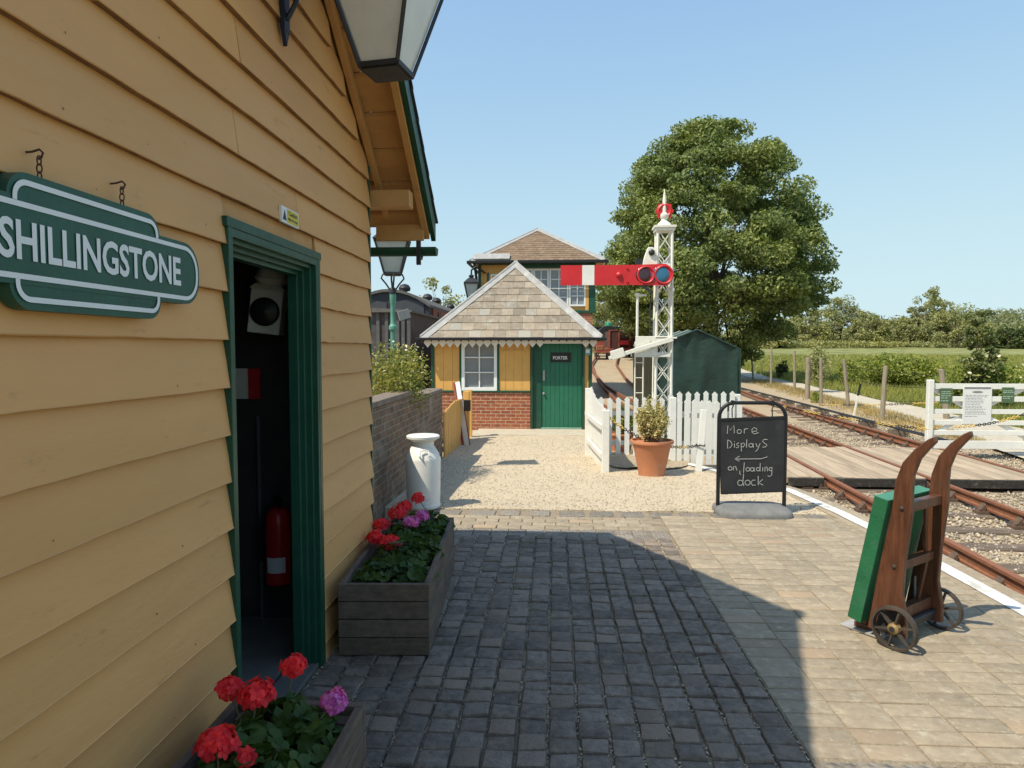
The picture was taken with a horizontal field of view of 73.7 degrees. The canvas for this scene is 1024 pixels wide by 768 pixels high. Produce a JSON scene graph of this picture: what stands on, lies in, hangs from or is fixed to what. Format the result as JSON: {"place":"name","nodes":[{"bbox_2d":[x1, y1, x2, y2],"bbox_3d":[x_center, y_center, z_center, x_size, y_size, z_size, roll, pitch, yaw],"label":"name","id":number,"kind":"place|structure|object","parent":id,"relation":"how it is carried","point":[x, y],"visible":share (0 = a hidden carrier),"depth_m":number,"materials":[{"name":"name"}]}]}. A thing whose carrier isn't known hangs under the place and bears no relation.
{"place":"outdoors","nodes":[
{"label":"outdoors","id":0,"kind":"place"},
{"bbox_2d":[454,430,612,451],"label":"gravel forecourt","id":1,"kind":"structure","parent":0,"point":[481,444],"depth_m":12.76,"materials":[{"name":"beige gravel"}]},
{"bbox_2d":[442,390,471,457],"bbox_3d":[-0.972,0.701,12.393,0.120,1.000,3.190,0,3,4],"label":"boarded fence","id":2,"kind":"object","parent":1,"relation":"on","point":[452,418],"visible":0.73,"depth_m":11.83,"materials":[{"name":"yellow wood"}]},
{"bbox_2d":[452,381,470,444],"bbox_3d":[-0.923,0.588,12.776,0.194,1.254,0.659,-1,3,-24],"label":"leaning pole","id":3,"kind":"object","parent":1,"relation":"on","point":[466,406],"visible":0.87,"depth_m":12.69,"materials":[{"name":"white paint"}]},
{"bbox_2d":[415,260,606,435],"bbox_3d":[0.130,-0.990,17.518,4.170,4.220,5.360,0,3,4],"label":"porter hut","id":4,"kind":"object","parent":1,"relation":"on","point":[510,343],"visible":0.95,"depth_m":15.28,"materials":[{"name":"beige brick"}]},
{"bbox_2d":[461,343,496,390],"bbox_3d":[-0.730,-0.413,15.305,0.797,1.160,0.100,0,3,4],"label":"window","id":5,"kind":"structure","parent":4,"relation":"in","point":[478,364],"depth_m":15.32,"materials":[{"name":"grey wood"}]},
{"bbox_2d":[542,343,581,426],"bbox_3d":[1.109,0.032,15.226,0.896,1.880,0.085,0,3,4],"label":"door","id":6,"kind":"structure","parent":4,"relation":"in","point":[566,409],"depth_m":15.24,"materials":[{"name":"green paint"}]},
{"bbox_2d":[474,428,584,435],"bbox_3d":[0.447,1.151,14.842,2.450,0.245,1.120,0,3,4],"label":"doorstep slab","id":7,"kind":"structure","parent":1,"relation":"on","point":[562,432],"depth_m":14.63,"materials":[{"name":"beige concrete"}]},
{"bbox_2d":[299,509,833,767],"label":"platform","id":8,"kind":"structure","parent":0,"point":[465,512],"depth_m":3.55,"materials":[{"name":"grey stone"}]},
{"bbox_2d":[0,0,437,767],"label":"station building","id":9,"kind":"structure","parent":8,"relation":"on","point":[214,136],"depth_m":2.27,"materials":[{"name":"paint"}]},
{"bbox_2d":[25,148,43,177],"bbox_3d":[-1.105,-0.502,1.568,0.065,0.075,0.017,0,3,4],"label":"hanging hook","id":10,"kind":"object","parent":9,"relation":"attached to","point":[38,157],"visible":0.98,"depth_m":1.56,"materials":[{"name":"metal"}]},
{"bbox_2d":[0,172,198,318],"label":"station name sign","id":11,"kind":"object","parent":10,"relation":"hanging from","point":[64,249],"visible":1,"depth_m":1.69,"materials":[{"name":"green metal"}]},
{"bbox_2d":[236,368,260,398],"bbox_3d":[-1.641,-0.002,4.052,0.300,0.180,0.022,0,3,4],"label":"wall board","id":12,"kind":"object","parent":9,"relation":"attached to","point":[248,383],"depth_m":4.04,"materials":[{"name":"white paint"}]},
{"bbox_2d":[247,268,287,334],"bbox_3d":[-1.349,-0.709,3.770,0.207,0.881,0.192,0,3,-8],"label":"hanging signal lamp","id":13,"kind":"object","parent":9,"relation":"hanging from","point":[268,304],"visible":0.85,"depth_m":3.71,"materials":[{"name":"grey metal"}]},
{"bbox_2d":[259,494,291,586],"bbox_3d":[-1.352,0.889,4.000,0.166,0.546,0.216,1,3,20],"label":"fire extinguisher","id":14,"kind":"object","parent":9,"relation":"attached to","point":[278,541],"visible":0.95,"depth_m":3.92,"materials":[{"name":"red paint"}]},
{"bbox_2d":[279,205,298,228],"bbox_3d":[-1.010,-0.755,3.099,0.014,0.070,0.200,0,3,4],"label":"caution sign","id":15,"kind":"object","parent":9,"relation":"attached to","point":[288,217],"visible":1,"depth_m":3.08,"materials":[{"name":"yellow plastic"}]},
{"bbox_2d":[279,0,443,82],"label":"wall lantern","id":16,"kind":"object","parent":9,"relation":"attached to","point":[386,38],"depth_m":2.91,"materials":[{"name":"white glass"}]},
{"bbox_2d":[302,534,812,767],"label":"cobbled paving","id":17,"kind":"structure","parent":8,"relation":"on","point":[755,751],"depth_m":3.43,"materials":[{"name":"grey stone"}]},
{"bbox_2d":[172,698,365,767],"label":"flower planter","id":18,"kind":"object","parent":17,"relation":"on","point":[348,749],"visible":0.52,"depth_m":2.27,"materials":[{"name":"grey wood"}]},
{"bbox_2d":[191,723,261,767],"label":"geranium","id":19,"kind":"object","parent":18,"relation":"on","point":[220,734],"visible":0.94,"depth_m":1.96,"materials":[{"name":"red plant"}]},
{"bbox_2d":[196,674,284,767],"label":"geranium","id":20,"kind":"object","parent":18,"relation":"in","point":[249,731],"visible":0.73,"depth_m":2.19,"materials":[{"name":"red plant"}]},
{"bbox_2d":[233,739,316,767],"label":"geranium","id":21,"kind":"object","parent":18,"relation":"on","point":[294,759],"visible":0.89,"depth_m":2.02,"materials":[{"name":"green plant"}]},
{"bbox_2d":[239,652,318,745],"bbox_3d":[-0.763,1.063,2.273,0.265,0.262,0.284,-2,4,-32],"label":"geranium","id":22,"kind":"object","parent":18,"relation":"on","point":[291,666],"visible":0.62,"depth_m":2.30,"materials":[{"name":"green plant"}]},
{"bbox_2d":[280,686,348,767],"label":"geranium","id":23,"kind":"object","parent":18,"relation":"in","point":[312,727],"visible":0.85,"depth_m":2.18,"materials":[{"name":"green plant"}]},
{"bbox_2d":[338,517,453,654],"bbox_3d":[-0.678,1.224,4.348,0.488,0.399,1.443,0,3,0],"label":"flower planter","id":24,"kind":"object","parent":17,"relation":"on","point":[389,617],"visible":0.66,"depth_m":3.63,"materials":[{"name":"grey wood"}]},
{"bbox_2d":[352,557,407,582],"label":"geranium","id":25,"kind":"object","parent":24,"relation":"in","point":[370,574],"visible":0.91,"depth_m":3.83,"materials":[{"name":"green plant"}]},
{"bbox_2d":[365,529,429,572],"bbox_3d":[-0.736,1.016,4.150,0.496,0.180,0.352,1,3,21],"label":"geranium","id":26,"kind":"object","parent":24,"relation":"on","point":[389,542],"visible":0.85,"depth_m":4.16,"materials":[{"name":"green plant"}]},
{"bbox_2d":[373,518,423,541],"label":"geranium","id":27,"kind":"object","parent":24,"relation":"in","point":[381,523],"visible":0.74,"depth_m":4.52,"materials":[{"name":"green plant"}]},
{"bbox_2d":[388,500,431,532],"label":"geranium","id":28,"kind":"object","parent":24,"relation":"on","point":[401,509],"visible":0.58,"depth_m":4.81,"materials":[{"name":"red plant"}]},
{"bbox_2d":[390,557,439,582],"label":"geranium","id":29,"kind":"object","parent":24,"relation":"in","point":[415,573],"visible":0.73,"depth_m":3.84,"materials":[{"name":"green plant"}]},
{"bbox_2d":[395,537,444,561],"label":"geranium","id":30,"kind":"object","parent":24,"relation":"on","point":[425,553],"visible":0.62,"depth_m":4.18,"materials":[{"name":"green plant"}]},
{"bbox_2d":[402,509,445,542],"bbox_3d":[-0.590,0.979,4.615,0.292,0.205,0.328,0,3,4],"label":"geranium","id":31,"kind":"object","parent":24,"relation":"on","point":[422,515],"visible":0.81,"depth_m":4.57,"materials":[{"name":"green plant"}]},
{"bbox_2d":[411,492,455,531],"bbox_3d":[-0.576,0.928,4.933,0.331,0.272,0.257,0,3,4],"label":"geranium","id":32,"kind":"object","parent":24,"relation":"on","point":[418,497],"visible":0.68,"depth_m":4.94,"materials":[{"name":"green plant"}]},
{"bbox_2d":[440,510,1023,767],"bbox_3d":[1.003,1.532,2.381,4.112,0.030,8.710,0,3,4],"label":"brick paving","id":33,"kind":"structure","parent":8,"relation":"on","point":[991,738],"depth_m":3.74,"materials":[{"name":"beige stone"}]},
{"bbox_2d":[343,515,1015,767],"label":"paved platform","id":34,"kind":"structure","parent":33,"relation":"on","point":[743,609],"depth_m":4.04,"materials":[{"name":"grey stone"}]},
{"bbox_2d":[840,431,972,651],"bbox_3d":[2.251,0.851,3.926,0.580,1.185,0.511,-2,4,-34],"label":"sack barrow","id":35,"kind":"object","parent":33,"relation":"on","point":[893,612],"visible":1,"depth_m":3.83,"materials":[{"name":"brown wood"}]},
{"bbox_2d":[848,485,928,622],"bbox_3d":[2.208,0.984,3.987,0.502,0.746,0.214,-2,4,-34],"label":"green board","id":36,"kind":"object","parent":35,"relation":"on","point":[867,573],"visible":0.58,"depth_m":3.86,"materials":[{"name":"green wood"}]},
{"bbox_2d":[712,400,792,519],"bbox_3d":[2.396,0.729,6.801,0.724,1.128,0.540,0,3,4],"label":"pavement sign","id":37,"kind":"object","parent":8,"relation":"on","point":[751,454],"visible":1,"depth_m":6.81,"materials":[{"name":"black paint"}]},
{"bbox_2d":[702,468,1023,622],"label":"platform edge","id":38,"kind":"object","parent":8,"relation":"on","point":[992,583],"visible":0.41,"depth_m":5.00,"materials":[{"name":"white paint"}]},
{"bbox_2d":[687,463,1023,615],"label":"edge line","id":39,"kind":"object","parent":38,"relation":"on","point":[1007,601],"visible":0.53,"depth_m":4.91,"materials":[{"name":"paint"}]},
{"bbox_2d":[385,450,827,519],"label":"gravel ramp","id":40,"kind":"structure","parent":0,"point":[458,479],"depth_m":8.32,"materials":[{"name":"beige gravel"}]},
{"bbox_2d":[372,388,442,530],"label":"brick wall","id":41,"kind":"structure","parent":40,"relation":"on","point":[398,417],"depth_m":7.62,"materials":[{"name":"brick"}]},
{"bbox_2d":[372,339,433,412],"bbox_3d":[-1.456,0.025,8.685,0.897,1.207,1.554,0,3,4],"label":"variegated bush","id":42,"kind":"object","parent":41,"relation":"on","point":[398,377],"visible":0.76,"depth_m":8.52,"materials":[{"name":"green plant"}]},
{"bbox_2d":[405,433,440,510],"bbox_3d":[-0.923,0.898,7.098,0.369,0.762,0.364,2,4,34],"label":"milk churn","id":43,"kind":"object","parent":40,"relation":"on","point":[423,466],"visible":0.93,"depth_m":6.96,"materials":[{"name":"paint"}]},
{"bbox_2d":[585,387,609,471],"bbox_3d":[1.267,0.699,10.292,0.110,1.225,1.834,0,3,-2],"label":"picket fence","id":44,"kind":"object","parent":40,"relation":"on","point":[597,422],"visible":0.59,"depth_m":10.24,"materials":[{"name":"white paint"}]},
{"bbox_2d":[393,435,828,514],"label":"loose pebbles","id":45,"kind":"object","parent":40,"relation":"on","point":[578,483],"visible":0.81,"depth_m":8.23,"materials":[{"name":"beige gravel"}]},
{"bbox_2d":[561,189,676,437],"bbox_3d":[1.765,-0.933,11.431,1.907,4.565,0.624,0,3,4],"label":"semaphore signal","id":46,"kind":"object","parent":40,"relation":"on","point":[650,270],"visible":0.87,"depth_m":11.18,"materials":[{"name":"white paint"}]},
{"bbox_2d":[609,455,688,468],"bbox_3d":[1.992,1.171,10.337,1.369,0.036,1.587,0,3,4],"label":"planting bed","id":47,"kind":"object","parent":40,"relation":"on","point":[625,461],"visible":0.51,"depth_m":10.21,"materials":[{"name":"beige gravel"}]},
{"bbox_2d":[630,437,673,476],"bbox_3d":[1.886,0.987,9.215,0.581,0.470,0.581,0,3,4],"label":"flower pot","id":48,"kind":"object","parent":40,"relation":"on","point":[651,459],"visible":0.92,"depth_m":9.04,"materials":[{"name":"ceramic"}]},
{"bbox_2d":[632,394,671,441],"bbox_3d":[1.895,0.479,9.209,0.508,0.692,0.511,1,3,25],"label":"potted shrub","id":49,"kind":"object","parent":48,"relation":"in","point":[652,427],"visible":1,"depth_m":9.11,"materials":[{"name":"green plant"}]},
{"bbox_2d":[598,391,740,455],"bbox_3d":[2.464,0.784,11.200,2.526,1.359,0.133,0,3,2],"label":"picket fence","id":50,"kind":"object","parent":40,"relation":"on","point":[618,413],"visible":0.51,"depth_m":11.16,"materials":[{"name":"white paint"}]},
{"bbox_2d":[695,409,706,471],"bbox_3d":[2.626,0.857,9.497,0.176,1.008,0.120,0,3,4],"label":"white stake","id":51,"kind":"object","parent":40,"relation":"on","point":[701,445],"visible":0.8,"depth_m":9.47,"materials":[{"name":"paint"}]},
{"bbox_2d":[668,397,743,464],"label":"picket gate","id":52,"kind":"structure","parent":40,"relation":"on","point":[675,454],"depth_m":10.39,"materials":[{"name":"white paint"}]},
{"bbox_2d":[371,0,1023,333],"label":"sky","id":53,"kind":"structure","parent":0,"point":[907,116],"materials":[{"name":"blue"}]},
{"bbox_2d":[592,354,1023,577],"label":"railway ground","id":54,"kind":"structure","parent":0,"point":[608,373],"depth_m":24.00,"materials":[{"name":"beige gravel"}]},
{"bbox_2d":[372,235,410,362],"bbox_3d":[-1.583,-0.402,9.108,0.482,3.647,0.482,0,3,-6],"label":"lamp post","id":55,"kind":"object","parent":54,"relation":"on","point":[392,266],"visible":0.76,"depth_m":8.96,"materials":[{"name":"metal"}]},
{"bbox_2d":[371,308,440,395],"bbox_3d":[-3.795,-0.418,18.276,3.146,3.018,4.200,0,3,4],"label":"goods van","id":56,"kind":"object","parent":54,"relation":"on","point":[416,324],"visible":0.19,"depth_m":16.21,"materials":[{"name":"wood"}]},
{"bbox_2d":[371,284,454,317],"bbox_3d":[-3.411,-1.768,31.224,2.710,4.318,18.240,0,3,4],"label":"covered carriage","id":57,"kind":"object","parent":54,"relation":"on","point":[405,299],"visible":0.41,"depth_m":22.18,"materials":[{"name":"metal"}]},
{"bbox_2d":[467,228,608,324],"bbox_3d":[1.174,-3.285,30.140,5.746,7.300,5.130,0,3,4],"label":"signal box","id":58,"kind":"object","parent":54,"relation":"on","point":[541,255],"visible":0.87,"depth_m":28.08,"materials":[{"name":"brown tile"}]},
{"bbox_2d":[464,266,485,297],"bbox_3d":[-1.500,-4.094,27.709,0.923,1.391,0.864,0,3,-4],"label":"box lantern","id":59,"kind":"object","parent":58,"relation":"attached to","point":[471,283],"visible":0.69,"depth_m":27.37,"materials":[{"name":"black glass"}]},
{"bbox_2d":[533,269,548,287],"bbox_3d":[1.200,-3.936,28.128,0.635,1.607,0.070,0,3,4],"label":"window","id":60,"kind":"structure","parent":58,"relation":"in","point":[542,275],"depth_m":28.10,"materials":[{"name":"grey wood"}]},
{"bbox_2d":[549,269,568,304],"bbox_3d":[1.929,-3.934,28.082,0.791,1.607,0.070,0,3,4],"label":"window","id":61,"kind":"structure","parent":58,"relation":"in","point":[562,291],"depth_m":28.08,"materials":[{"name":"grey wood"}]},
{"bbox_2d":[569,285,585,305],"bbox_3d":[2.682,-3.966,28.033,0.683,1.537,0.070,0,3,4],"label":"window","id":62,"kind":"structure","parent":58,"relation":"in","point":[577,293],"depth_m":28.05,"materials":[{"name":"grey wood"}]},
{"bbox_2d":[592,354,632,410],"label":"railway track","id":63,"kind":"structure","parent":54,"relation":"on","point":[610,395],"depth_m":33.63,"materials":[{"name":"brown metal"}]},
{"bbox_2d":[594,322,620,354],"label":"steam locomotive","id":64,"kind":"object","parent":63,"relation":"on","point":[608,326],"visible":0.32,"depth_m":53.51,"materials":[{"name":"metal"}]},
{"bbox_2d":[605,330,639,356],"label":"open wagon","id":65,"kind":"object","parent":63,"relation":"on","point":[616,339],"visible":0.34,"depth_m":49.48,"materials":[{"name":"metal"}]},
{"bbox_2d":[592,369,632,422],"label":"railway track","id":66,"kind":"structure","parent":54,"relation":"on","point":[613,391],"depth_m":29.32,"materials":[{"name":"brown metal"}]},
{"bbox_2d":[633,329,740,446],"bbox_3d":[4.144,-0.026,16.883,1.904,2.583,4.287,0,3,4],"label":"shed","id":67,"kind":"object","parent":54,"relation":"on","point":[703,361],"visible":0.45,"depth_m":14.79,"materials":[{"name":"green wood"}]},
{"bbox_2d":[741,387,951,440],"bbox_3d":[10.525,0.619,26.865,0.429,0.187,25.231,0,3,6],"label":"point rodding","id":68,"kind":"object","parent":54,"relation":"on","point":[898,431],"visible":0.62,"depth_m":20.34,"materials":[{"name":"metal"}]},
{"bbox_2d":[745,379,991,442],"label":"verge grass","id":69,"kind":"structure","parent":54,"relation":"on","point":[893,416],"depth_m":22.58,"materials":[{"name":"beige plant"}]},
{"bbox_2d":[741,390,1023,494],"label":"railway track","id":70,"kind":"structure","parent":54,"relation":"on","point":[875,434],"depth_m":17.00,"materials":[{"name":"brown wood"}]},
{"bbox_2d":[742,407,1023,594],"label":"railway track","id":71,"kind":"structure","parent":54,"relation":"on","point":[1006,575],"depth_m":8.67,"materials":[{"name":"brown wood"}]},
{"bbox_2d":[786,446,1023,489],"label":"boarded crossing","id":72,"kind":"object","parent":54,"relation":"on","point":[850,467],"visible":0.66,"depth_m":11.04,"materials":[{"name":"brown wood"}]},
{"bbox_2d":[924,380,1023,449],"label":"field gate","id":73,"kind":"structure","parent":54,"relation":"on","point":[932,387],"depth_m":13.21,"materials":[{"name":"white paint"}]},
{"bbox_2d":[940,388,952,403],"bbox_3d":[8.396,0.231,13.204,0.224,0.297,0.014,0,3,4],"label":"notice board","id":74,"kind":"object","parent":73,"relation":"attached to","point":[945,395],"visible":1,"depth_m":13.20,"materials":[{"name":"green metal"}]},
{"bbox_2d":[962,387,991,423],"bbox_3d":[8.976,0.412,13.177,0.531,0.724,0.014,0,3,4],"label":"notice board","id":75,"kind":"object","parent":73,"relation":"attached to","point":[977,405],"visible":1,"depth_m":13.17,"materials":[{"name":"paper"}]},
{"bbox_2d":[1001,387,1013,402],"bbox_3d":[9.540,0.213,13.131,0.223,0.295,0.014,0,3,4],"label":"notice board","id":76,"kind":"object","parent":73,"relation":"attached to","point":[1007,394],"visible":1,"depth_m":13.13,"materials":[{"name":"green metal"}]},
{"bbox_2d":[592,321,1023,428],"bbox_3d":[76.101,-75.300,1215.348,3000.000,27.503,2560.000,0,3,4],"label":"field","id":77,"kind":"structure","parent":0,"point":[896,350],"depth_m":102.54,"materials":[{"name":"green plant"}]},
{"bbox_2d":[419,276,466,305],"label":"yard tree","id":78,"kind":"object","parent":77,"relation":"on","point":[446,288],"visible":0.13,"depth_m":59.89,"materials":[{"name":"green plant"}]},
{"bbox_2d":[592,293,632,353],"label":"yard tree","id":79,"kind":"object","parent":77,"relation":"on","point":[600,312],"visible":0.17,"depth_m":77.40,"materials":[{"name":"green plant"}]},
{"bbox_2d":[596,114,842,365],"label":"broadleaf tree","id":80,"kind":"object","parent":77,"relation":"on","point":[782,238],"visible":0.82,"depth_m":40.83,"materials":[{"name":"green plant"}]},
{"bbox_2d":[755,324,792,348],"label":"hedgerow tree","id":81,"kind":"object","parent":77,"relation":"on","point":[774,344],"visible":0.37,"depth_m":115.31,"materials":[{"name":"green plant"}]},
{"bbox_2d":[805,357,809,398],"bbox_3d":[12.433,-0.154,28.702,0.208,1.934,0.204,0,3,4],"label":"fence post","id":82,"kind":"object","parent":77,"relation":"on","point":[807,380],"visible":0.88,"depth_m":28.63,"materials":[{"name":"beige wood"}]},
{"bbox_2d":[787,308,834,347],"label":"hedgerow tree","id":83,"kind":"object","parent":77,"relation":"on","point":[811,330],"visible":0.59,"depth_m":122.62,"materials":[{"name":"green plant"}]},
{"bbox_2d":[804,342,832,386],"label":"bramble thicket","id":84,"kind":"object","parent":77,"relation":"on","point":[814,368],"visible":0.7,"depth_m":32.00,"materials":[{"name":"green plant"}]},
{"bbox_2d":[819,358,822,405],"bbox_3d":[11.540,0.009,25.501,0.157,1.950,0.122,0,3,4],"label":"fence post","id":85,"kind":"object","parent":77,"relation":"on","point":[821,381],"visible":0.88,"depth_m":25.46,"materials":[{"name":"beige wood"}]},
{"bbox_2d":[815,294,863,346],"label":"hedgerow tree","id":86,"kind":"object","parent":77,"relation":"on","point":[837,318],"visible":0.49,"depth_m":129.72,"materials":[{"name":"green plant"}]},
{"bbox_2d":[842,359,849,407],"bbox_3d":[11.872,0.084,24.243,0.326,1.944,0.126,0,3,4],"label":"fence post","id":87,"kind":"object","parent":77,"relation":"on","point":[846,382],"visible":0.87,"depth_m":24.19,"materials":[{"name":"beige wood"}]},
{"bbox_2d":[836,359,857,384],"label":"bramble thicket","id":88,"kind":"object","parent":77,"relation":"on","point":[850,373],"visible":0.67,"depth_m":37.61,"materials":[{"name":"green plant"}]},
{"bbox_2d":[752,339,961,347],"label":"hedge","id":89,"kind":"object","parent":77,"relation":"on","point":[832,344],"visible":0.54,"depth_m":117.43,"materials":[{"name":"green plant"}]},
{"bbox_2d":[840,311,894,347],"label":"hedgerow tree","id":90,"kind":"object","parent":77,"relation":"on","point":[856,330],"visible":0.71,"depth_m":122.07,"materials":[{"name":"green plant"}]},
{"bbox_2d":[718,308,1023,345],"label":"distant woodland","id":91,"kind":"object","parent":77,"relation":"on","point":[1013,317],"visible":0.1,"depth_m":446.18,"materials":[{"name":"plant"}]},
{"bbox_2d":[741,353,1023,427],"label":"field grass","id":92,"kind":"structure","parent":77,"relation":"on","point":[897,392],"depth_m":42.60,"materials":[{"name":"green plant"}]},
{"bbox_2d":[879,366,887,420],"bbox_3d":[11.046,0.358,20.302,0.215,1.803,0.143,0,3,4],"label":"fence post","id":93,"kind":"object","parent":77,"relation":"on","point":[883,392],"visible":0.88,"depth_m":20.25,"materials":[{"name":"beige wood"}]},
{"bbox_2d":[849,352,952,388],"bbox_3d":[20.887,-0.735,36.870,5.033,2.079,4.859,0,3,4],"label":"bramble thicket","id":94,"kind":"object","parent":77,"relation":"on","point":[910,366],"visible":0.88,"depth_m":35.82,"materials":[{"name":"green plant"}]},
{"bbox_2d":[887,316,930,346],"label":"hedgerow tree","id":95,"kind":"object","parent":77,"relation":"on","point":[906,329],"visible":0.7,"depth_m":125.94,"materials":[{"name":"green plant"}]},
{"bbox_2d":[906,286,949,334],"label":"hedgerow tree","id":96,"kind":"object","parent":77,"relation":"on","point":[933,292],"visible":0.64,"depth_m":130.38,"materials":[{"name":"green plant"}]},
{"bbox_2d":[920,297,957,328],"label":"hedgerow tree","id":97,"kind":"object","parent":77,"relation":"on","point":[943,307],"visible":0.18,"depth_m":133.62,"materials":[{"name":"green plant"}]},
{"bbox_2d":[938,369,949,418],"bbox_3d":[12.775,0.415,20.177,0.382,1.708,0.173,0,3,4],"label":"fence post","id":98,"kind":"object","parent":77,"relation":"on","point":[941,372],"visible":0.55,"depth_m":20.11,"materials":[{"name":"beige wood"}]},
{"bbox_2d":[918,302,996,347],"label":"hedgerow tree","id":99,"kind":"object","parent":77,"relation":"on","point":[937,328],"visible":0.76,"depth_m":120.26,"materials":[{"name":"green plant"}]},
{"bbox_2d":[933,356,1023,407],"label":"bramble thicket","id":100,"kind":"object","parent":77,"relation":"on","point":[1005,374],"visible":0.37,"depth_m":23.16,"materials":[{"name":"green plant"}]},
{"bbox_2d":[958,309,1002,408],"bbox_3d":[15.835,-0.626,23.042,1.307,3.828,1.289,0,3,4],"label":"tall shrub","id":101,"kind":"object","parent":77,"relation":"on","point":[989,341],"visible":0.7,"depth_m":22.85,"materials":[{"name":"green plant"}]},
{"bbox_2d":[984,327,1023,348],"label":"hedgerow tree","id":102,"kind":"object","parent":77,"relation":"on","point":[1009,338],"visible":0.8,"depth_m":113.27,"materials":[{"name":"green plant"}]},
{"bbox_2d":[741,369,1023,457],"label":"path","id":103,"kind":"structure","parent":0,"point":[917,412],"depth_m":22.84,"materials":[{"name":"beige gravel"}]},
{"bbox_2d":[783,406,928,429],"bbox_3d":[6.683,0.636,13.762,3.006,0.373,0.057,3,4,41],"label":"rail","id":104,"kind":"object","parent":103,"relation":"on","point":[913,427],"visible":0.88,"depth_m":13.56,"materials":[{"name":"metal"}]},
{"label":"garden bed","id":105,"kind":"structure","parent":0,"visible":0},
{"bbox_2d":[612,431,632,451],"bbox_3d":[1.877,1.037,11.726,0.490,0.400,0.490,0,3,4],"label":"flower pot","id":106,"kind":"object","parent":105,"relation":"on","point":[622,439],"visible":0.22,"depth_m":11.57,"materials":[{"name":"ceramic"}]},
{"bbox_2d":[612,404,632,433],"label":"potted plant","id":107,"kind":"object","parent":106,"relation":"in","point":[622,419],"visible":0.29,"depth_m":11.66,"materials":[{"name":"green plant"}]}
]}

